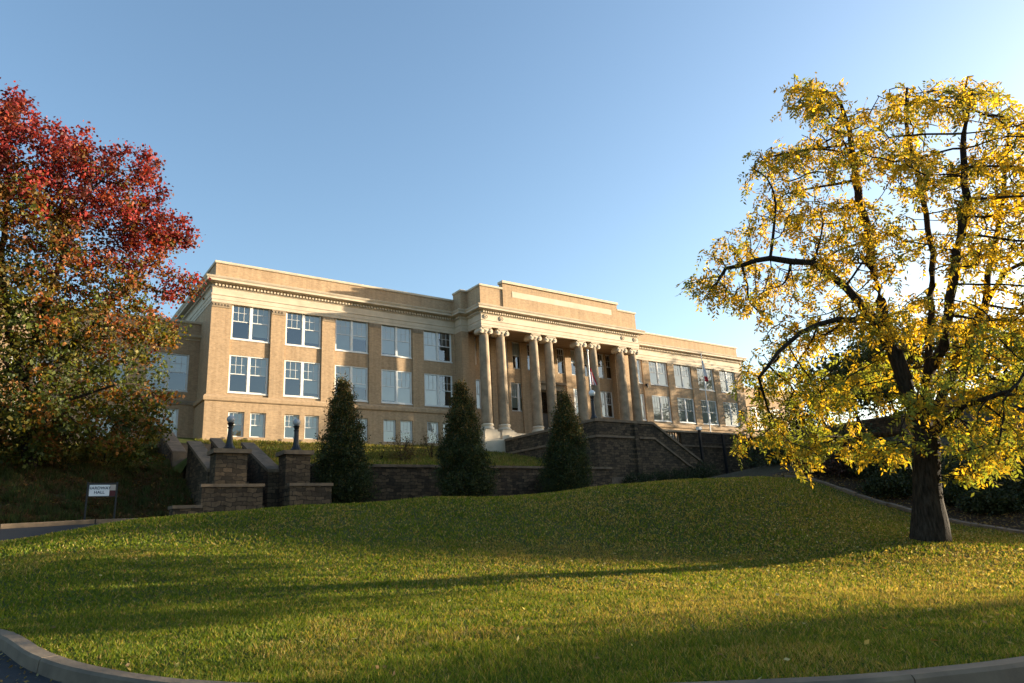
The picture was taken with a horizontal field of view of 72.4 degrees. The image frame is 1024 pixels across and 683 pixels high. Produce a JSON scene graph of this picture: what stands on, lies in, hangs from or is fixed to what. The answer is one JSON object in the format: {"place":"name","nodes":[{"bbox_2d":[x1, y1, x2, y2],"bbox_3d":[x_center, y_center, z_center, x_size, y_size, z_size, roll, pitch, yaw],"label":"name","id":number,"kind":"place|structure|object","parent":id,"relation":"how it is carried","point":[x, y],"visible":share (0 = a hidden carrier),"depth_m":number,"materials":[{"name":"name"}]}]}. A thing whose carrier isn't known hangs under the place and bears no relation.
{"place":"outdoors","nodes":[
{"label":"outdoors","id":0,"kind":"place"},
{"bbox_2d":[0,524,98,682],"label":"road","id":1,"kind":"structure","parent":0,"point":[14,671],"depth_m":9.52,"materials":[{"name":"grey asphalt"}]},
{"bbox_2d":[0,518,144,528],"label":"kerb","id":2,"kind":"structure","parent":1,"relation":"on","point":[51,523],"depth_m":27.23,"materials":[{"name":"concrete"}]},
{"bbox_2d":[0,629,1023,682],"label":"kerb","id":3,"kind":"structure","parent":1,"relation":"on","point":[24,652],"depth_m":6.50,"materials":[{"name":"concrete"}]},
{"bbox_2d":[0,457,195,523],"bbox_3d":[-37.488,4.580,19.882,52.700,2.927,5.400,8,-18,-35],"label":"bank ground","id":4,"kind":"structure","parent":0,"point":[88,515],"depth_m":31.30,"materials":[{"name":"green plant"}]},
{"bbox_2d":[0,453,190,517],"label":"bank leaves","id":5,"kind":"object","parent":4,"relation":"on","point":[147,459],"visible":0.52,"depth_m":33.69,"materials":[{"name":"brown plant"}]},
{"bbox_2d":[0,77,211,468],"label":"maple tree","id":6,"kind":"object","parent":4,"relation":"on","point":[36,435],"visible":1,"depth_m":35.43,"materials":[{"name":"red plant"}]},
{"bbox_2d":[0,437,593,483],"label":"terrace lawn","id":7,"kind":"structure","parent":0,"point":[181,467],"depth_m":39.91,"materials":[{"name":"green plant"}]},
{"bbox_2d":[7,431,90,464],"bbox_3d":[-24.004,5.426,36.242,3.764,2.265,3.482,8,-18,-35],"label":"bank shrub","id":8,"kind":"object","parent":7,"relation":"on","point":[63,456],"visible":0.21,"depth_m":36.23,"materials":[{"name":"green plant"}]},
{"bbox_2d":[103,438,160,458],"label":"bank shrub","id":9,"kind":"object","parent":7,"relation":"on","point":[150,450],"visible":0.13,"depth_m":41.91,"materials":[{"name":"green plant"}]},
{"bbox_2d":[365,442,397,459],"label":"terrace shrub","id":10,"kind":"object","parent":7,"relation":"on","point":[381,454],"visible":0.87,"depth_m":45.39,"materials":[{"name":"green plant"}]},
{"bbox_2d":[387,432,417,456],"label":"terrace shrub","id":11,"kind":"object","parent":7,"relation":"on","point":[406,442],"visible":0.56,"depth_m":49.27,"materials":[{"name":"green plant"}]},
{"bbox_2d":[387,441,419,461],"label":"terrace shrub","id":12,"kind":"object","parent":7,"relation":"on","point":[407,456],"visible":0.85,"depth_m":45.24,"materials":[{"name":"green plant"}]},
{"bbox_2d":[415,428,442,456],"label":"terrace shrub","id":13,"kind":"object","parent":7,"relation":"on","point":[430,449],"visible":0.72,"depth_m":49.80,"materials":[{"name":"green plant"}]},
{"bbox_2d":[0,476,1023,682],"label":"lawn","id":14,"kind":"structure","parent":0,"point":[342,521],"depth_m":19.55,"materials":[{"name":"plant"}]},
{"bbox_2d":[2,477,1023,682],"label":"fallen leaves","id":15,"kind":"object","parent":14,"relation":"on","point":[521,628],"visible":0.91,"depth_m":18.43,"materials":[{"name":"yellow plant"}]},
{"bbox_2d":[675,72,1023,542],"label":"walnut tree","id":16,"kind":"object","parent":14,"relation":"on","point":[925,412],"visible":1,"depth_m":21.99,"materials":[{"name":"yellow plant"}]},
{"bbox_2d":[0,0,1023,426],"label":"sky","id":17,"kind":"structure","parent":0,"point":[436,148],"materials":[{"name":"blue"}]},
{"bbox_2d":[700,353,710,431],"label":"flagpole","id":18,"kind":"object","parent":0,"point":[705,377],"visible":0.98,"depth_m":75.14,"materials":[{"name":"silver metal"}]},
{"bbox_2d":[709,377,1023,506],"bbox_3d":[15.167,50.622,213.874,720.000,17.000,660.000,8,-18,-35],"label":"ground","id":19,"kind":"structure","parent":0,"point":[765,470],"depth_m":44.20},
{"bbox_2d":[83,482,117,519],"bbox_3d":[-17.695,6.926,30.141,1.170,1.734,0.083,8,-18,-35],"label":"campus sign","id":20,"kind":"object","parent":19,"relation":"on","point":[102,490],"visible":1,"depth_m":30.24,"materials":[{"name":"white metal"}]},
{"bbox_2d":[157,428,332,515],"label":"stone steps","id":21,"kind":"structure","parent":19,"relation":"on","point":[217,476],"depth_m":33.67,"materials":[{"name":"stone"}]},
{"bbox_2d":[224,415,235,448],"bbox_3d":[-13.291,4.302,33.011,0.560,1.652,0.533,8,-18,-35],"label":"lamp post","id":22,"kind":"object","parent":21,"relation":"on","point":[230,423],"visible":0.95,"depth_m":32.93,"materials":[{"name":"black metal"}]},
{"bbox_2d":[290,419,300,449],"bbox_3d":[-10.727,4.661,34.806,0.560,1.632,0.533,8,-18,-35],"label":"lamp post","id":23,"kind":"object","parent":21,"relation":"on","point":[296,426],"visible":0.93,"depth_m":34.71,"materials":[{"name":"black metal"}]},
{"bbox_2d":[310,372,381,503],"bbox_3d":[-9.107,5.370,37.751,3.956,7.748,3.523,8,-18,-35],"label":"holly tree","id":24,"kind":"object","parent":19,"relation":"on","point":[341,438],"visible":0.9,"depth_m":37.15,"materials":[{"name":"green plant"}]},
{"bbox_2d":[0,260,801,452],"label":"college building","id":25,"kind":"structure","parent":19,"relation":"on","point":[261,354],"depth_m":63.66,"materials":[{"name":"brick"}]},
{"bbox_2d":[9,340,60,383],"bbox_3d":[-34.141,1.490,50.145,3.080,3.070,0.720,8,-18,-35],"label":"window","id":26,"kind":"structure","parent":25,"relation":"in","point":[42,364],"depth_m":50.41,"materials":[{"name":"white paint"}]},
{"bbox_2d":[82,404,114,436],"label":"window","id":27,"kind":"structure","parent":25,"relation":"in","point":[85,404],"depth_m":51.53,"materials":[{"name":"grey glass"}]},
{"bbox_2d":[80,346,128,387],"bbox_3d":[-30.642,1.967,52.599,3.080,3.070,0.720,8,-18,-35],"label":"window","id":28,"kind":"structure","parent":25,"relation":"in","point":[94,347],"depth_m":52.53,"materials":[{"name":"glass"}]},
{"bbox_2d":[150,408,178,436],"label":"window","id":29,"kind":"structure","parent":25,"relation":"in","point":[174,418],"depth_m":54.34,"materials":[{"name":"grey glass"}]},
{"bbox_2d":[144,351,188,391],"bbox_3d":[-27.143,2.444,55.053,3.080,3.070,0.720,8,-18,-35],"label":"window","id":30,"kind":"structure","parent":25,"relation":"in","point":[178,375],"depth_m":55.39,"materials":[{"name":"glass"}]},
{"bbox_2d":[227,412,243,436],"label":"window","id":31,"kind":"structure","parent":25,"relation":"in","point":[239,416],"depth_m":54.07,"materials":[{"name":"blue glass"}]},
{"bbox_2d":[227,355,267,395],"bbox_3d":[-20.977,2.737,55.491,3.080,3.070,0.720,8,-18,-35],"label":"window","id":32,"kind":"structure","parent":25,"relation":"in","point":[247,375],"depth_m":55.51,"materials":[{"name":"blue glass"}]},
{"bbox_2d":[230,305,269,343],"bbox_3d":[-21.193,-1.400,56.604,3.080,3.070,0.720,8,-18,-35],"label":"window","id":33,"kind":"structure","parent":25,"relation":"in","point":[250,324],"depth_m":56.56,"materials":[{"name":"glass"}]},
{"bbox_2d":[249,413,265,437],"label":"window","id":34,"kind":"structure","parent":25,"relation":"in","point":[257,420],"depth_m":54.73,"materials":[{"name":"blue glass"}]},
{"bbox_2d":[284,414,298,438],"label":"window","id":35,"kind":"structure","parent":25,"relation":"in","point":[289,429],"depth_m":56.18,"materials":[{"name":"blue glass"}]},
{"bbox_2d":[283,360,319,398],"bbox_3d":[-17.478,3.214,57.944,3.080,3.070,0.720,8,-18,-35],"label":"window","id":36,"kind":"structure","parent":25,"relation":"in","point":[301,379],"depth_m":57.92,"materials":[{"name":"glass"}]},
{"bbox_2d":[285,312,320,348],"bbox_3d":[-17.694,-0.923,59.057,3.080,3.070,0.720,8,-18,-35],"label":"window","id":37,"kind":"structure","parent":25,"relation":"in","point":[302,330],"depth_m":59.02,"materials":[{"name":"glass"}]},
{"bbox_2d":[304,416,318,438],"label":"window","id":38,"kind":"structure","parent":25,"relation":"in","point":[311,422],"depth_m":57.19,"materials":[{"name":"glass"}]},
{"bbox_2d":[335,365,367,401],"bbox_3d":[-13.979,3.691,60.398,3.080,3.070,0.720,8,-18,-35],"label":"window","id":39,"kind":"structure","parent":25,"relation":"in","point":[358,376],"depth_m":60.77,"materials":[{"name":"blue glass"}]},
{"bbox_2d":[335,319,367,353],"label":"window","id":40,"kind":"structure","parent":25,"relation":"in","point":[350,336],"depth_m":61.40,"materials":[{"name":"blue glass"}]},
{"bbox_2d":[355,418,366,440],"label":"window","id":41,"kind":"structure","parent":25,"relation":"in","point":[362,419],"depth_m":59.83,"materials":[{"name":"glass"}]},
{"bbox_2d":[383,420,394,441],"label":"window","id":42,"kind":"structure","parent":25,"relation":"in","point":[388,425],"depth_m":61.17,"materials":[{"name":"glass"}]},
{"bbox_2d":[381,325,411,358],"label":"window","id":43,"kind":"structure","parent":25,"relation":"in","point":[395,341],"depth_m":63.81,"materials":[{"name":"blue glass"}]},
{"bbox_2d":[381,369,412,404],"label":"window","id":44,"kind":"structure","parent":25,"relation":"in","point":[396,386],"depth_m":62.73,"materials":[{"name":"blue glass"}]},
{"bbox_2d":[401,420,411,441],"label":"window","id":45,"kind":"structure","parent":25,"relation":"in","point":[406,426],"depth_m":62.14,"materials":[{"name":"glass"}]},
{"bbox_2d":[427,422,437,442],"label":"window","id":46,"kind":"structure","parent":25,"relation":"in","point":[430,425],"depth_m":63.64,"materials":[{"name":"glass"}]},
{"bbox_2d":[423,331,452,362],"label":"window","id":47,"kind":"structure","parent":25,"relation":"in","point":[437,346],"depth_m":66.32,"materials":[{"name":"blue glass"}]},
{"bbox_2d":[424,373,452,407],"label":"window","id":48,"kind":"structure","parent":25,"relation":"in","point":[438,388],"depth_m":65.18,"materials":[{"name":"glass"}]},
{"bbox_2d":[476,379,480,409],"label":"window","id":49,"kind":"structure","parent":25,"relation":"in","point":[478,391],"depth_m":67.65,"materials":[{"name":"white glass"}]},
{"bbox_2d":[512,342,519,369],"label":"window","id":50,"kind":"structure","parent":25,"relation":"in","point":[515,346],"depth_m":71.75,"materials":[{"name":"glass"}]},
{"bbox_2d":[511,382,521,411],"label":"window","id":51,"kind":"structure","parent":25,"relation":"in","point":[516,397],"depth_m":70.27,"materials":[{"name":"glass"}]},
{"bbox_2d":[543,414,547,429],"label":"door","id":52,"kind":"structure","parent":25,"relation":"in","point":[545,416],"depth_m":71.50,"materials":[{"name":"brown wood"}]},
{"bbox_2d":[541,392,556,412],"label":"transom window","id":53,"kind":"structure","parent":25,"relation":"in","point":[543,394],"depth_m":72.12,"materials":[{"name":"black glass"}]},
{"bbox_2d":[556,348,564,374],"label":"window","id":54,"kind":"structure","parent":25,"relation":"in","point":[560,358],"depth_m":75.28,"materials":[{"name":"glass"}]},
{"bbox_2d":[570,350,575,375],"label":"window","id":55,"kind":"structure","parent":25,"relation":"in","point":[572,352],"depth_m":76.11,"materials":[{"name":"white glass"}]},
{"bbox_2d":[573,388,578,415],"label":"window","id":56,"kind":"structure","parent":25,"relation":"in","point":[574,390],"depth_m":74.88,"materials":[{"name":"white glass"}]},
{"bbox_2d":[583,352,588,376],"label":"window","id":57,"kind":"structure","parent":25,"relation":"in","point":[585,356],"depth_m":77.03,"materials":[{"name":"grey glass"}]},
{"bbox_2d":[597,354,604,378],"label":"window","id":58,"kind":"structure","parent":25,"relation":"in","point":[599,356],"depth_m":78.49,"materials":[{"name":"grey glass"}]},
{"bbox_2d":[600,391,613,417],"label":"window","id":59,"kind":"structure","parent":25,"relation":"in","point":[606,397],"depth_m":77.43,"materials":[{"name":"grey glass"}]},
{"bbox_2d":[605,355,610,378],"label":"window","id":60,"kind":"structure","parent":25,"relation":"in","point":[606,356],"depth_m":79.36,"materials":[{"name":"black glass"}]},
{"bbox_2d":[636,360,642,383],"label":"window","id":61,"kind":"structure","parent":25,"relation":"in","point":[638,361],"depth_m":81.68,"materials":[{"name":"grey glass"}]},
{"bbox_2d":[640,394,646,420],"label":"window","id":62,"kind":"structure","parent":25,"relation":"in","point":[641,395],"depth_m":80.60,"materials":[{"name":"grey glass"}]},
{"bbox_2d":[649,361,668,386],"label":"window","id":63,"kind":"structure","parent":25,"relation":"in","point":[658,376],"depth_m":83.46,"materials":[{"name":"glass"}]},
{"bbox_2d":[652,395,671,421],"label":"window","id":64,"kind":"structure","parent":25,"relation":"in","point":[661,404],"depth_m":82.34,"materials":[{"name":"glass"}]},
{"bbox_2d":[673,365,691,388],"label":"window","id":65,"kind":"structure","parent":25,"relation":"in","point":[681,373],"depth_m":85.90,"materials":[{"name":"grey glass"}]},
{"bbox_2d":[677,398,696,423],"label":"window","id":66,"kind":"structure","parent":25,"relation":"in","point":[685,406],"depth_m":84.81,"materials":[{"name":"grey glass"}]},
{"bbox_2d":[697,368,714,391],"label":"window","id":67,"kind":"structure","parent":25,"relation":"in","point":[709,385],"depth_m":88.34,"materials":[{"name":"grey glass"}]},
{"bbox_2d":[701,400,718,424],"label":"window","id":68,"kind":"structure","parent":25,"relation":"in","point":[712,408],"depth_m":87.29,"materials":[{"name":"grey glass"}]},
{"bbox_2d":[719,371,736,393],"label":"window","id":69,"kind":"structure","parent":25,"relation":"in","point":[726,378],"depth_m":90.76,"materials":[{"name":"grey glass"}]},
{"bbox_2d":[723,402,739,426],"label":"window","id":70,"kind":"structure","parent":25,"relation":"in","point":[731,413],"depth_m":89.68,"materials":[{"name":"grey glass"}]},
{"bbox_2d":[749,407,763,428],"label":"window","id":71,"kind":"structure","parent":25,"relation":"in","point":[753,425],"depth_m":98.04,"materials":[{"name":"white paint"}]},
{"bbox_2d":[310,463,611,502],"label":"retaining wall","id":72,"kind":"structure","parent":19,"relation":"on","point":[397,481],"depth_m":41.63,"materials":[{"name":"stone"}]},
{"bbox_2d":[428,378,501,496],"bbox_3d":[-2.693,5.615,39.684,3.773,7.266,3.505,-13,-18,32],"label":"holly tree","id":73,"kind":"object","parent":19,"relation":"on","point":[460,437],"visible":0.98,"depth_m":39.07,"materials":[{"name":"green plant"}]},
{"bbox_2d":[528,470,551,493],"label":"shrub","id":74,"kind":"object","parent":19,"relation":"on","point":[536,487],"visible":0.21,"depth_m":45.27,"materials":[{"name":"green plant"}]},
{"bbox_2d":[534,388,595,492],"bbox_3d":[3.188,6.278,42.924,3.458,6.976,4.202,8,-18,-35],"label":"holly tree","id":75,"kind":"object","parent":19,"relation":"on","point":[564,444],"visible":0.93,"depth_m":42.24,"materials":[{"name":"green plant"}]},
{"bbox_2d":[504,418,709,483],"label":"stone terrace","id":76,"kind":"structure","parent":19,"relation":"on","point":[621,448],"depth_m":54.51,"materials":[{"name":"stone"}]},
{"bbox_2d":[586,349,596,389],"bbox_3d":[6.718,4.275,57.575,0.790,7.450,0.241,8,-18,-35],"label":"flagpole","id":77,"kind":"object","parent":76,"relation":"on","point":[592,380],"visible":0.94,"depth_m":57.93,"materials":[{"name":"white metal"}]},
{"bbox_2d":[589,390,597,418],"bbox_3d":[6.138,4.785,53.143,0.560,2.225,0.533,8,-18,-35],"label":"lamp post","id":78,"kind":"object","parent":76,"relation":"on","point":[592,394],"visible":1,"depth_m":53.08,"materials":[{"name":"black metal"}]},
{"bbox_2d":[622,468,655,483],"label":"shrub","id":79,"kind":"object","parent":19,"relation":"on","point":[639,479],"visible":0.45,"depth_m":51.76,"materials":[{"name":"green plant"}]},
{"bbox_2d":[643,467,672,481],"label":"shrub","id":80,"kind":"object","parent":19,"relation":"on","point":[663,476],"visible":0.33,"depth_m":52.74,"materials":[{"name":"green plant"}]},
{"bbox_2d":[656,468,688,479],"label":"shrub","id":81,"kind":"object","parent":19,"relation":"on","point":[680,475],"visible":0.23,"depth_m":53.81,"materials":[{"name":"green plant"}]},
{"bbox_2d":[674,464,705,478],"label":"shrub","id":82,"kind":"object","parent":19,"relation":"on","point":[695,472],"visible":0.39,"depth_m":55.01,"materials":[{"name":"green plant"}]},
{"bbox_2d":[690,459,722,478],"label":"shrub","id":83,"kind":"object","parent":19,"relation":"on","point":[707,475],"visible":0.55,"depth_m":56.25,"materials":[{"name":"green plant"}]},
{"bbox_2d":[663,429,750,475],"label":"retaining wall","id":84,"kind":"structure","parent":19,"relation":"on","point":[712,452],"depth_m":70.75,"materials":[{"name":"stone"}]},
{"bbox_2d":[696,427,756,473],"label":"metal fence","id":85,"kind":"object","parent":19,"relation":"on","point":[722,439],"visible":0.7,"depth_m":70.18,"materials":[{"name":"black metal"}]},
{"bbox_2d":[740,442,787,468],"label":"shrub","id":86,"kind":"object","parent":19,"relation":"on","point":[753,462],"visible":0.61,"depth_m":45.45,"materials":[{"name":"green plant"}]},
{"bbox_2d":[763,435,792,463],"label":"shrub","id":87,"kind":"object","parent":19,"relation":"on","point":[780,451],"visible":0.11,"depth_m":44.79,"materials":[{"name":"green plant"}]},
{"bbox_2d":[769,384,843,432],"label":"background tree","id":88,"kind":"object","parent":19,"relation":"on","point":[807,411],"visible":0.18,"depth_m":71.51,"materials":[{"name":"green plant"}]},
{"bbox_2d":[747,414,910,467],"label":"boundary wall","id":89,"kind":"structure","parent":19,"relation":"on","point":[881,423],"depth_m":63.71,"materials":[{"name":"stone"}]},
{"bbox_2d":[803,348,854,422],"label":"background tree","id":90,"kind":"object","parent":19,"relation":"on","point":[844,416],"visible":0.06,"depth_m":95.58,"materials":[{"name":"green plant"}]},
{"bbox_2d":[782,333,895,435],"bbox_3d":[29.013,4.268,60.332,8.448,9.710,10.204,-13,-18,32],"label":"background tree","id":91,"kind":"object","parent":19,"relation":"on","point":[839,370],"visible":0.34,"depth_m":59.62,"materials":[{"name":"green plant"}]},
{"bbox_2d":[822,329,954,423],"bbox_3d":[34.059,3.271,63.978,11.225,10.681,9.292,-5,-15,9],"label":"background tree","id":92,"kind":"object","parent":19,"relation":"on","point":[893,376],"visible":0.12,"depth_m":63.52,"materials":[{"name":"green plant"}]},
{"bbox_2d":[770,465,1023,529],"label":"mulch bed","id":93,"kind":"object","parent":19,"relation":"on","point":[906,501],"visible":0.3,"depth_m":28.82,"materials":[{"name":"brown soil"}]},
{"bbox_2d":[797,441,867,478],"bbox_3d":[15.741,5.897,35.005,3.681,2.201,3.301,8,-18,-35],"label":"bed shrub","id":94,"kind":"object","parent":93,"relation":"on","point":[830,462],"visible":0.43,"depth_m":34.12,"materials":[{"name":"green plant"}]},
{"bbox_2d":[828,422,904,472],"bbox_3d":[18.383,5.652,36.579,3.787,3.050,3.779,8,-18,-35],"label":"bed shrub","id":95,"kind":"object","parent":93,"relation":"on","point":[871,430],"visible":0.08,"depth_m":36.28,"materials":[{"name":"green plant"}]},
{"bbox_2d":[835,438,912,480],"bbox_3d":[17.789,5.827,34.250,3.536,2.387,3.714,-14,-19,36],"label":"bed shrub","id":96,"kind":"object","parent":93,"relation":"on","point":[869,470],"visible":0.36,"depth_m":33.66,"materials":[{"name":"green plant"}]},
{"bbox_2d":[856,469,911,499],"bbox_3d":[16.965,6.516,31.675,2.494,1.547,2.542,8,-18,-35],"label":"bed shrub","id":97,"kind":"object","parent":93,"relation":"on","point":[880,484],"visible":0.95,"depth_m":31.11,"materials":[{"name":"green plant"}]},
{"bbox_2d":[773,468,1023,530],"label":"bed leaves","id":98,"kind":"object","parent":93,"relation":"on","point":[984,522],"visible":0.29,"depth_m":29.55,"materials":[{"name":"brown plant"}]},
{"bbox_2d":[888,436,967,482],"bbox_3d":[20.207,5.943,33.788,3.973,2.911,3.611,8,-18,-35],"label":"bed shrub","id":99,"kind":"object","parent":93,"relation":"on","point":[909,471],"visible":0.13,"depth_m":33.27,"materials":[{"name":"green plant"}]},
{"bbox_2d":[909,478,969,505],"bbox_3d":[18.564,6.578,30.046,2.561,1.493,2.397,8,-18,-35],"label":"bed shrub","id":100,"kind":"object","parent":93,"relation":"on","point":[951,493],"visible":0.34,"depth_m":29.43,"materials":[{"name":"green plant"}]},
{"bbox_2d":[941,459,997,494],"bbox_3d":[19.770,6.258,31.301,2.984,2.050,3.099,0,-15,-10],"label":"bed shrub","id":101,"kind":"object","parent":93,"relation":"on","point":[947,470],"visible":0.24,"depth_m":30.66,"materials":[{"name":"green plant"}]},
{"bbox_2d":[951,483,1023,515],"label":"bed shrub","id":102,"kind":"object","parent":93,"relation":"on","point":[994,499],"visible":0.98,"depth_m":27.53,"materials":[{"name":"green plant"}]},
{"bbox_2d":[975,444,1023,494],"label":"bed shrub","id":103,"kind":"object","parent":93,"relation":"on","point":[1002,482],"visible":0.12,"depth_m":30.78,"materials":[{"name":"green plant"}]},
{"bbox_2d":[996,457,1023,505],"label":"bed shrub","id":104,"kind":"object","parent":93,"relation":"on","point":[1016,489],"visible":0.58,"depth_m":29.14,"materials":[{"name":"green plant"}]},
{"bbox_2d":[784,475,1023,533],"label":"stone edging","id":105,"kind":"object","parent":19,"relation":"on","point":[901,507],"visible":0.48,"depth_m":29.65,"materials":[{"name":"stone"}]},
{"bbox_2d":[861,288,991,417],"bbox_3d":[36.700,1.366,60.965,9.615,11.741,9.456,5,-17,-27],"label":"background tree","id":106,"kind":"object","parent":19,"relation":"on","point":[923,354],"visible":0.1,"depth_m":60.22,"materials":[{"name":"green plant"}]},
{"bbox_2d":[920,305,1023,423],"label":"background tree","id":107,"kind":"object","parent":19,"relation":"on","point":[981,367],"visible":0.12,"depth_m":52.77,"materials":[{"name":"green plant"}]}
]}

